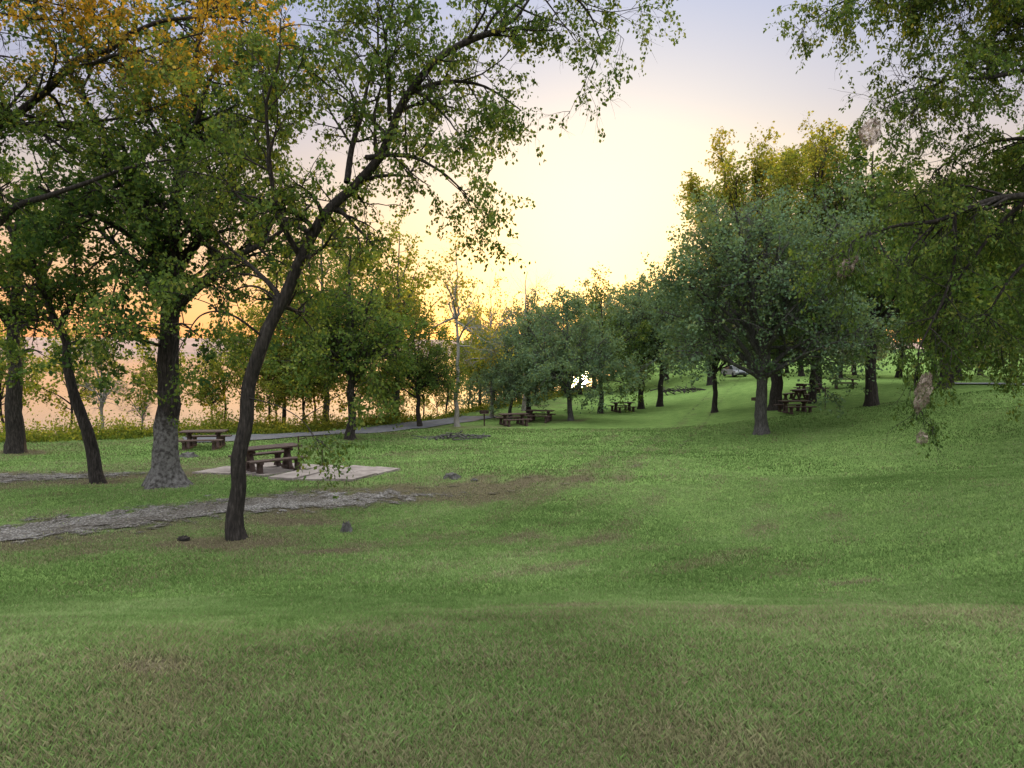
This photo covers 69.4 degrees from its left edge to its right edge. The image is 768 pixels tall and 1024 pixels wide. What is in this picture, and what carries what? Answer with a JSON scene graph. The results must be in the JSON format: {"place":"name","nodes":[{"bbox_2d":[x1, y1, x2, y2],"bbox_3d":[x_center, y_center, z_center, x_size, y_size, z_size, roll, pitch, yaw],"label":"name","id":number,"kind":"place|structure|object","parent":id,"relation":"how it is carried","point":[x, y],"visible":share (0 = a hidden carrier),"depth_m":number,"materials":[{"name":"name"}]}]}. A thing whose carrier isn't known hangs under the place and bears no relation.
{"place":"outdoors","nodes":[
{"label":"outdoors","id":0,"kind":"place"},
{"bbox_2d":[0,471,144,482],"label":"gravel path","id":1,"kind":"structure","parent":0,"point":[36,476],"depth_m":24.02,"materials":[{"name":"grey gravel"}]},
{"bbox_2d":[0,488,465,545],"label":"gravel path","id":2,"kind":"structure","parent":0,"point":[256,505],"depth_m":17.99,"materials":[{"name":"grey gravel"}]},
{"bbox_2d":[192,462,322,476],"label":"pavement","id":3,"kind":"structure","parent":0,"point":[270,468],"depth_m":25.99,"materials":[{"name":"concrete"}]},
{"bbox_2d":[228,443,306,473],"bbox_3d":[-8.600,2.631,26.176,2.128,0.862,2.147,-3,4,-40],"label":"picnic table","id":4,"kind":"object","parent":3,"relation":"on","point":[286,459],"visible":0.69,"depth_m":25.90,"materials":[{"name":"brown wood"}]},
{"bbox_2d":[0,352,609,436],"bbox_3d":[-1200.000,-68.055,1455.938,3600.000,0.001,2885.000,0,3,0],"label":"lake water","id":5,"kind":"structure","parent":0,"point":[37,409],"depth_m":108.12,"materials":[{"name":"orange liquid"}]},
{"bbox_2d":[268,465,399,481],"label":"pavement","id":6,"kind":"structure","parent":0,"point":[358,472],"depth_m":24.54,"materials":[{"name":"concrete"}]},
{"bbox_2d":[183,416,499,441],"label":"road","id":7,"kind":"structure","parent":0,"point":[407,425],"depth_m":47.46,"materials":[{"name":"grey asphalt"}]},
{"bbox_2d":[0,337,1005,351],"bbox_3d":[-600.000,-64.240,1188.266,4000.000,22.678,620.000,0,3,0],"label":"hill","id":8,"kind":"structure","parent":0,"point":[188,347],"depth_m":898.06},
{"bbox_2d":[0,349,1023,767],"bbox_3d":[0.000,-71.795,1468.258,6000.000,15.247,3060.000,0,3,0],"label":"ground","id":9,"kind":"structure","parent":0,"point":[734,397],"depth_m":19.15,"materials":[{"name":"green plant"}]},
{"bbox_2d":[0,322,61,433],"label":"young tree","id":10,"kind":"object","parent":9,"relation":"on","point":[27,389],"visible":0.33,"depth_m":41.92,"materials":[{"name":"green plant"}]},
{"bbox_2d":[0,152,123,453],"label":"shade tree","id":11,"kind":"object","parent":9,"relation":"on","point":[15,441],"visible":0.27,"depth_m":32.95,"materials":[{"name":"green plant"}]},
{"bbox_2d":[0,146,124,483],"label":"leaning tree","id":12,"kind":"object","parent":9,"relation":"on","point":[93,458],"visible":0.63,"depth_m":22.34,"materials":[{"name":"green plant"}]},
{"bbox_2d":[22,320,130,426],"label":"young tree","id":13,"kind":"object","parent":9,"relation":"on","point":[36,386],"visible":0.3,"depth_m":43.41,"materials":[{"name":"green plant"}]},
{"bbox_2d":[49,332,133,428],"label":"tree","id":14,"kind":"object","parent":9,"relation":"on","point":[103,399],"visible":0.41,"depth_m":43.41,"materials":[{"name":"green plant"}]},
{"bbox_2d":[108,377,157,426],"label":"bare tree","id":15,"kind":"object","parent":9,"relation":"on","point":[143,416],"visible":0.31,"depth_m":45.08,"materials":[{"name":"green plant"}]},
{"bbox_2d":[111,317,215,408],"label":"young tree","id":16,"kind":"object","parent":9,"relation":"on","point":[144,373],"visible":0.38,"depth_m":43.65,"materials":[{"name":"green plant"}]},
{"bbox_2d":[0,0,330,247],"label":"shade tree","id":17,"kind":"object","parent":9,"relation":"on","point":[128,73],"visible":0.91,"depth_m":16.36,"materials":[{"name":"green plant"}]},
{"bbox_2d":[0,0,333,489],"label":"oak tree","id":18,"kind":"object","parent":9,"relation":"on","point":[166,470],"visible":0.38,"depth_m":21.11,"materials":[{"name":"green plant"}]},
{"bbox_2d":[125,350,214,411],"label":"young tree","id":19,"kind":"object","parent":9,"relation":"on","point":[143,395],"visible":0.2,"depth_m":43.32,"materials":[{"name":"green plant"}]},
{"bbox_2d":[176,535,190,540],"bbox_3d":[-6.748,3.200,15.189,0.246,0.197,0.210,1,3,24],"label":"rock","id":20,"kind":"object","parent":9,"relation":"on","point":[183,538],"visible":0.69,"depth_m":15.15,"materials":[{"name":"grey stone"}]},
{"bbox_2d":[179,451,199,457],"bbox_3d":[-13.930,3.056,31.715,0.890,0.284,0.858,1,3,21],"label":"tree stump","id":21,"kind":"object","parent":9,"relation":"on","point":[188,454],"visible":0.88,"depth_m":31.55,"materials":[{"name":"grey wood"}]},
{"bbox_2d":[178,429,231,450],"bbox_3d":[-14.900,2.686,35.792,2.128,0.862,2.147,0,3,-8],"label":"picnic table","id":22,"kind":"object","parent":9,"relation":"on","point":[218,442],"visible":0.94,"depth_m":35.55,"materials":[{"name":"brown wood"}]},
{"bbox_2d":[145,319,268,417],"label":"young tree","id":23,"kind":"object","parent":9,"relation":"on","point":[224,353],"visible":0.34,"depth_m":46.67,"materials":[{"name":"green plant"}]},
{"bbox_2d":[180,347,233,421],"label":"young tree","id":24,"kind":"object","parent":9,"relation":"on","point":[212,395],"visible":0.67,"depth_m":45.21,"materials":[{"name":"green plant"}]},
{"bbox_2d":[202,336,289,412],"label":"young tree","id":25,"kind":"object","parent":9,"relation":"on","point":[270,387],"visible":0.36,"depth_m":45.48,"materials":[{"name":"green plant"}]},
{"bbox_2d":[236,321,295,419],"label":"young tree","id":26,"kind":"object","parent":9,"relation":"on","point":[262,404],"visible":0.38,"depth_m":46.37,"materials":[{"name":"green plant"}]},
{"bbox_2d":[234,352,309,421],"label":"young tree","id":27,"kind":"object","parent":9,"relation":"on","point":[270,395],"visible":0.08,"depth_m":49.21,"materials":[{"name":"green plant"}]},
{"bbox_2d":[230,283,341,422],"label":"tree","id":28,"kind":"object","parent":9,"relation":"on","point":[251,312],"visible":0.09,"depth_m":48.36,"materials":[{"name":"green plant"}]},
{"bbox_2d":[0,381,591,442],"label":"undergrowth","id":29,"kind":"object","parent":9,"relation":"on","point":[124,431],"visible":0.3,"depth_m":43.78,"materials":[{"name":"green plant"}]},
{"bbox_2d":[266,333,335,427],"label":"young tree","id":30,"kind":"object","parent":9,"relation":"on","point":[320,388],"visible":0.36,"depth_m":47.15,"materials":[{"name":"green plant"}]},
{"bbox_2d":[261,354,341,419],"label":"young tree","id":31,"kind":"object","parent":9,"relation":"on","point":[333,389],"visible":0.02,"depth_m":48.56,"materials":[{"name":"green plant"}]},
{"bbox_2d":[258,334,347,416],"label":"young tree","id":32,"kind":"object","parent":9,"relation":"on","point":[302,397],"visible":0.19,"depth_m":48.26,"materials":[{"name":"green plant"}]},
{"bbox_2d":[277,353,356,420],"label":"young tree","id":33,"kind":"object","parent":9,"relation":"on","point":[339,379],"visible":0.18,"depth_m":48.20,"materials":[{"name":"green plant"}]},
{"bbox_2d":[246,198,402,424],"bbox_3d":[-13.419,-4.358,48.718,10.790,15.862,10.343,2,4,36],"label":"tree","id":34,"kind":"object","parent":9,"relation":"on","point":[255,326],"visible":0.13,"depth_m":48.02,"materials":[{"name":"green plant"}]},
{"bbox_2d":[246,213,429,439],"bbox_3d":[-9.316,-3.059,39.872,10.082,13.010,9.419,-1,3,-23],"label":"shade tree","id":35,"kind":"object","parent":9,"relation":"on","point":[345,336],"visible":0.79,"depth_m":38.57,"materials":[{"name":"green plant"}]},
{"bbox_2d":[340,521,352,532],"bbox_3d":[-3.595,3.133,16.082,0.330,0.307,0.340,0,3,-6],"label":"rock","id":36,"kind":"object","parent":9,"relation":"on","point":[346,526],"visible":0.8,"depth_m":15.99,"materials":[{"name":"grey stone"}]},
{"bbox_2d":[323,366,388,407],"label":"young tree","id":37,"kind":"object","parent":9,"relation":"on","point":[363,388],"visible":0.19,"depth_m":50.80,"materials":[{"name":"green plant"}]},
{"bbox_2d":[329,354,383,417],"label":"young tree","id":38,"kind":"object","parent":9,"relation":"on","point":[344,405],"visible":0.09,"depth_m":52.19,"materials":[{"name":"green plant"}]},
{"bbox_2d":[43,0,685,540],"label":"leaning tree","id":39,"kind":"object","parent":9,"relation":"on","point":[415,78],"visible":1,"depth_m":14.74,"materials":[{"name":"green plant"}]},
{"bbox_2d":[356,361,413,413],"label":"young tree","id":40,"kind":"object","parent":9,"relation":"on","point":[408,395],"visible":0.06,"depth_m":52.84,"materials":[{"name":"green plant"}]},
{"bbox_2d":[367,384,420,410],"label":"young tree","id":41,"kind":"object","parent":9,"relation":"on","point":[412,407],"visible":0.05,"depth_m":56.58,"materials":[{"name":"green plant"}]},
{"bbox_2d":[385,374,415,406],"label":"young tree","id":42,"kind":"object","parent":9,"relation":"on","point":[403,395],"visible":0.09,"depth_m":55.49,"materials":[{"name":"green plant"}]},
{"bbox_2d":[332,209,478,415],"bbox_3d":[-8.337,-4.530,52.740,10.343,15.862,10.790,2,3,28],"label":"tree","id":43,"kind":"object","parent":9,"relation":"on","point":[412,295],"visible":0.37,"depth_m":52.96,"materials":[{"name":"green plant"}]},
{"bbox_2d":[365,297,476,425],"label":"shade tree","id":44,"kind":"object","parent":9,"relation":"on","point":[421,380],"visible":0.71,"depth_m":49.24,"materials":[{"name":"green plant"}]},
{"bbox_2d":[404,348,442,418],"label":"young tree","id":45,"kind":"object","parent":9,"relation":"on","point":[423,395],"visible":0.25,"depth_m":58.58,"materials":[{"name":"green plant"}]},
{"bbox_2d":[412,373,460,418],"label":"young tree","id":46,"kind":"object","parent":9,"relation":"on","point":[441,400],"visible":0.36,"depth_m":61.81,"materials":[{"name":"green plant"}]},
{"bbox_2d":[412,430,490,440],"bbox_3d":[-3.486,2.959,41.378,4.555,0.538,3.456,0,3,0],"label":"branch pile","id":47,"kind":"object","parent":9,"relation":"on","point":[452,437],"visible":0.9,"depth_m":41.41,"materials":[{"name":"grey plant"}]},
{"bbox_2d":[443,472,460,479],"bbox_3d":[-1.962,3.030,24.163,0.721,0.267,0.705,0,3,0],"label":"rock","id":48,"kind":"object","parent":9,"relation":"on","point":[452,475],"visible":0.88,"depth_m":24.02,"materials":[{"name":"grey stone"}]},
{"bbox_2d":[424,333,481,412],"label":"young tree","id":49,"kind":"object","parent":9,"relation":"on","point":[455,354],"visible":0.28,"depth_m":60.52,"materials":[{"name":"green plant"}]},
{"bbox_2d":[408,232,517,426],"bbox_3d":[-3.202,-3.486,50.390,6.938,13.515,7.234,-2,3,-29],"label":"sparse tree","id":50,"kind":"object","parent":9,"relation":"on","point":[455,314],"visible":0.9,"depth_m":49.51,"materials":[{"name":"green plant"}]},
{"bbox_2d":[443,342,488,410],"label":"young tree","id":51,"kind":"object","parent":9,"relation":"on","point":[479,364],"visible":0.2,"depth_m":63.87,"materials":[{"name":"green plant"}]},
{"bbox_2d":[436,295,508,402],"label":"tree","id":52,"kind":"object","parent":9,"relation":"on","point":[460,328],"visible":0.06,"depth_m":69.07,"materials":[{"name":"green plant"}]},
{"bbox_2d":[460,309,498,406],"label":"young tree","id":53,"kind":"object","parent":9,"relation":"on","point":[475,339],"visible":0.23,"depth_m":65.15,"materials":[{"name":"green plant"}]},
{"bbox_2d":[436,312,531,411],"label":"tree","id":54,"kind":"object","parent":9,"relation":"on","point":[474,398],"visible":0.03,"depth_m":83.98,"materials":[{"name":"green plant"}]},
{"bbox_2d":[480,410,488,425],"bbox_3d":[-1.900,2.441,50.701,0.552,1.235,0.422,-1,3,-17],"label":"park grill","id":55,"kind":"object","parent":9,"relation":"on","point":[484,412],"visible":0.95,"depth_m":50.66,"materials":[{"name":"metal"}]},
{"bbox_2d":[446,275,526,417],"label":"sparse tree","id":56,"kind":"object","parent":9,"relation":"on","point":[497,328],"visible":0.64,"depth_m":57.78,"materials":[{"name":"green plant"}]},
{"bbox_2d":[462,324,555,418],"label":"shade tree","id":57,"kind":"object","parent":9,"relation":"on","point":[510,379],"visible":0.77,"depth_m":54.79,"materials":[{"name":"green plant"}]},
{"bbox_2d":[495,413,531,426],"bbox_3d":[0.100,2.425,50.699,1.995,0.808,2.013,-1,3,-20],"label":"picnic table","id":58,"kind":"object","parent":9,"relation":"on","point":[506,422],"visible":1,"depth_m":50.61,"materials":[{"name":"brown wood"}]},
{"bbox_2d":[484,269,565,410],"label":"shade tree","id":59,"kind":"object","parent":9,"relation":"on","point":[524,397],"visible":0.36,"depth_m":65.67,"materials":[{"name":"green plant"}]},
{"bbox_2d":[497,283,563,395],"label":"tree","id":60,"kind":"object","parent":9,"relation":"on","point":[537,295],"visible":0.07,"depth_m":80.17,"materials":[{"name":"green plant"}]},
{"bbox_2d":[475,293,586,414],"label":"shade tree","id":61,"kind":"object","parent":9,"relation":"on","point":[531,299],"visible":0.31,"depth_m":59.12,"materials":[{"name":"green plant"}]},
{"bbox_2d":[525,409,555,422],"bbox_3d":[2.000,2.283,53.195,1.995,0.808,2.013,1,3,15],"label":"picnic table","id":62,"kind":"object","parent":9,"relation":"on","point":[532,416],"visible":0.97,"depth_m":52.88,"materials":[{"name":"brown wood"}]},
{"bbox_2d":[519,297,585,394],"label":"tree","id":63,"kind":"object","parent":9,"relation":"on","point":[560,328],"visible":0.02,"depth_m":90.84,"materials":[{"name":"green plant"}]},
{"bbox_2d":[510,286,646,420],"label":"shade tree","id":64,"kind":"object","parent":9,"relation":"on","point":[556,372],"visible":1,"depth_m":52.91,"materials":[{"name":"green plant"}]},
{"bbox_2d":[553,264,625,388],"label":"tree","id":65,"kind":"object","parent":9,"relation":"on","point":[589,282],"visible":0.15,"depth_m":109.31,"materials":[{"name":"green plant"}]},
{"bbox_2d":[564,312,615,394],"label":"tree","id":66,"kind":"object","parent":9,"relation":"on","point":[580,393],"visible":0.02,"depth_m":96.96,"materials":[{"name":"green plant"}]},
{"bbox_2d":[561,279,656,413],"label":"shade tree","id":67,"kind":"object","parent":9,"relation":"on","point":[628,345],"visible":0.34,"depth_m":62.29,"materials":[{"name":"green plant"}]},
{"bbox_2d":[607,402,636,412],"bbox_3d":[9.600,1.997,64.195,1.995,0.808,2.013,-1,3,-15],"label":"picnic table","id":68,"kind":"object","parent":9,"relation":"on","point":[617,409],"visible":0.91,"depth_m":64.02,"materials":[{"name":"brown wood"}]},
{"bbox_2d":[589,271,668,390],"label":"tree","id":69,"kind":"object","parent":9,"relation":"on","point":[605,302],"visible":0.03,"depth_m":95.27,"materials":[{"name":"green plant"}]},
{"bbox_2d":[599,283,673,384],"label":"tree","id":70,"kind":"object","parent":9,"relation":"on","point":[631,313],"depth_m":99.48,"materials":[{"name":"green plant"}]},
{"bbox_2d":[588,273,695,408],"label":"shade tree","id":71,"kind":"object","parent":9,"relation":"on","point":[637,316],"visible":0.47,"depth_m":64.62,"materials":[{"name":"green plant"}]},
{"bbox_2d":[607,267,693,406],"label":"shade tree","id":72,"kind":"object","parent":9,"relation":"on","point":[659,403],"visible":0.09,"depth_m":67.87,"materials":[{"name":"green plant"}]},
{"bbox_2d":[643,289,700,379],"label":"tree","id":73,"kind":"object","parent":9,"relation":"on","point":[667,376],"depth_m":108.31,"materials":[{"name":"green plant"}]},
{"bbox_2d":[650,384,705,395],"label":"fallen branches","id":74,"kind":"object","parent":9,"relation":"on","point":[695,389],"visible":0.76,"depth_m":82.06,"materials":[{"name":"brown wood"}]},
{"bbox_2d":[667,243,755,385],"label":"tree","id":75,"kind":"object","parent":9,"relation":"on","point":[709,381],"visible":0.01,"depth_m":87.37,"materials":[{"name":"green plant"}]},
{"bbox_2d":[663,287,771,412],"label":"shade tree","id":76,"kind":"object","parent":9,"relation":"on","point":[715,370],"visible":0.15,"depth_m":55.52,"materials":[{"name":"green plant"}]},
{"bbox_2d":[721,365,747,376],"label":"parked car","id":77,"kind":"object","parent":9,"relation":"on","point":[732,370],"visible":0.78,"depth_m":97.92,"materials":[{"name":"silver metal"}]},
{"bbox_2d":[614,163,916,434],"bbox_3d":[13.506,-4.135,41.651,15.702,14.665,13.738,0,3,0],"label":"shade tree","id":78,"kind":"object","parent":9,"relation":"on","point":[765,331],"visible":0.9,"depth_m":38.99,"materials":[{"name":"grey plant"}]},
{"bbox_2d":[673,108,906,410],"bbox_3d":[19.133,-8.450,51.536,14.658,21.339,15.817,0,3,0],"label":"shade tree","id":79,"kind":"object","parent":9,"relation":"on","point":[783,170],"visible":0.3,"depth_m":47.82,"materials":[{"name":"green plant"}]},
{"bbox_2d":[773,400,815,413],"bbox_3d":[18.600,1.494,48.647,1.995,0.808,2.013,0,3,-5],"label":"picnic table","id":80,"kind":"object","parent":9,"relation":"on","point":[797,406],"visible":0.98,"depth_m":48.48,"materials":[{"name":"brown wood"}]},
{"bbox_2d":[737,282,859,403],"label":"shade tree","id":81,"kind":"object","parent":9,"relation":"on","point":[812,394],"visible":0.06,"depth_m":53.47,"materials":[{"name":"green plant"}]},
{"bbox_2d":[783,389,816,399],"bbox_3d":[22.000,0.819,56.623,2.013,0.808,1.995,3,4,40],"label":"picnic table","id":82,"kind":"object","parent":9,"relation":"on","point":[801,391],"visible":0.79,"depth_m":56.51,"materials":[{"name":"brown wood"}]},
{"bbox_2d":[793,383,828,393],"bbox_3d":[24.500,0.389,60.605,1.995,0.808,2.013,-1,3,-10],"label":"picnic table","id":83,"kind":"object","parent":9,"relation":"on","point":[817,389],"visible":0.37,"depth_m":60.45,"materials":[{"name":"brown wood"}]},
{"bbox_2d":[745,252,889,387],"bbox_3d":[26.677,-6.340,64.256,12.021,14.454,10.077,-1,3,-14],"label":"shade tree","id":84,"kind":"object","parent":9,"relation":"on","point":[819,377],"depth_m":63.88,"materials":[{"name":"green plant"}]},
{"bbox_2d":[783,328,862,375],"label":"tree","id":85,"kind":"object","parent":9,"relation":"on","point":[800,373],"visible":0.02,"depth_m":93.72,"materials":[{"name":"green plant"}]},
{"bbox_2d":[832,378,858,388],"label":"picnic table","id":86,"kind":"object","parent":9,"relation":"on","point":[836,387],"visible":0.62,"depth_m":61.45,"materials":[{"name":"brown wood"}]},
{"bbox_2d":[825,328,882,377],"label":"tree","id":87,"kind":"object","parent":9,"relation":"on","point":[840,351],"visible":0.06,"depth_m":80.49,"materials":[{"name":"green plant"}]},
{"bbox_2d":[838,335,888,374],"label":"tree","id":88,"kind":"object","parent":9,"relation":"on","point":[855,373],"depth_m":98.23,"materials":[{"name":"green plant"}]},
{"bbox_2d":[729,124,1023,406],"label":"shade tree","id":89,"kind":"object","parent":9,"relation":"on","point":[871,386],"visible":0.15,"depth_m":45.90,"materials":[{"name":"green plant"}]},
{"bbox_2d":[850,303,923,377],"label":"tree","id":90,"kind":"object","parent":9,"relation":"on","point":[899,371],"visible":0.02,"depth_m":85.70,"materials":[{"name":"green plant"}]},
{"bbox_2d":[763,0,1023,467],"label":"shade tree","id":91,"kind":"object","parent":9,"relation":"on","point":[993,54],"visible":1,"depth_m":12.94,"materials":[{"name":"green plant"}]},
{"bbox_2d":[837,256,858,279],"bbox_3d":[5.598,-1.971,12.317,0.304,0.587,0.292,40,2,-2],"label":"webworm nest","id":92,"kind":"object","parent":91,"relation":"attached to","point":[852,265],"visible":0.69,"depth_m":12.29,"materials":[{"name":"fabric"}]},
{"bbox_2d":[856,117,881,147],"bbox_3d":[6.046,-4.250,12.490,0.387,0.543,0.327,-3,4,-40],"label":"webworm nest","id":93,"kind":"object","parent":91,"relation":"attached to","point":[870,141],"visible":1,"depth_m":12.47,"materials":[{"name":"fabric"}]},
{"bbox_2d":[916,430,928,444],"bbox_3d":[6.911,0.889,12.463,0.195,0.290,0.172,1,3,22],"label":"webworm nest","id":94,"kind":"object","parent":91,"relation":"attached to","point":[921,440],"visible":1,"depth_m":12.45,"materials":[{"name":"fabric"}]},
{"bbox_2d":[913,371,933,414],"bbox_3d":[6.849,0.154,12.346,0.287,0.788,0.250,14,3,-1],"label":"webworm nest","id":95,"kind":"object","parent":91,"relation":"hanging from","point":[922,380],"visible":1,"depth_m":12.31,"materials":[{"name":"fabric"}]},
{"bbox_2d":[879,302,991,379],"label":"tree","id":96,"kind":"object","parent":9,"relation":"on","point":[916,336],"visible":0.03,"depth_m":81.47,"materials":[{"name":"green plant"}]},
{"bbox_2d":[862,90,1023,347],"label":"shade tree","id":97,"kind":"object","parent":9,"relation":"on","point":[985,293],"visible":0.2,"depth_m":24.02,"materials":[{"name":"green plant"}]},
{"bbox_2d":[881,170,1011,388],"bbox_3d":[31.905,-7.368,54.130,13.589,16.339,11.392,1,3,9],"label":"shade tree","id":98,"kind":"object","parent":9,"relation":"on","point":[941,375],"visible":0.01,"depth_m":53.76,"materials":[{"name":"green plant"}]},
{"bbox_2d":[876,238,1023,384],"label":"shade tree","id":99,"kind":"object","parent":9,"relation":"on","point":[952,375],"visible":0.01,"depth_m":59.70,"materials":[{"name":"green plant"}]},
{"bbox_2d":[897,319,1023,380],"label":"tree","id":100,"kind":"object","parent":9,"relation":"on","point":[958,370],"visible":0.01,"depth_m":72.77,"materials":[{"name":"green plant"}]},
{"bbox_2d":[967,119,1023,347],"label":"shade tree","id":101,"kind":"object","parent":9,"relation":"on","point":[1004,318],"visible":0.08,"depth_m":33.54,"materials":[{"name":"green plant"}]},
{"bbox_2d":[988,339,1023,365],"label":"tree","id":102,"kind":"object","parent":9,"relation":"on","point":[1010,348],"visible":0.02,"depth_m":71.88,"materials":[{"name":"green plant"}]},
{"bbox_2d":[0,0,1023,341],"label":"sky","id":103,"kind":"structure","parent":0,"point":[609,202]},
{"bbox_2d":[425,374,726,487],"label":"dirt track","id":104,"kind":"structure","parent":0,"point":[589,463],"depth_m":31.40,"materials":[{"name":"brown soil"}]},
{"bbox_2d":[464,391,727,495],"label":"dirt track","id":105,"kind":"structure","parent":0,"point":[568,483],"depth_m":22.22,"materials":[{"name":"brown soil"}]},
{"bbox_2d":[955,382,1023,384],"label":"road","id":106,"kind":"structure","parent":0,"point":[979,383],"depth_m":60.22,"materials":[{"name":"grey asphalt"}]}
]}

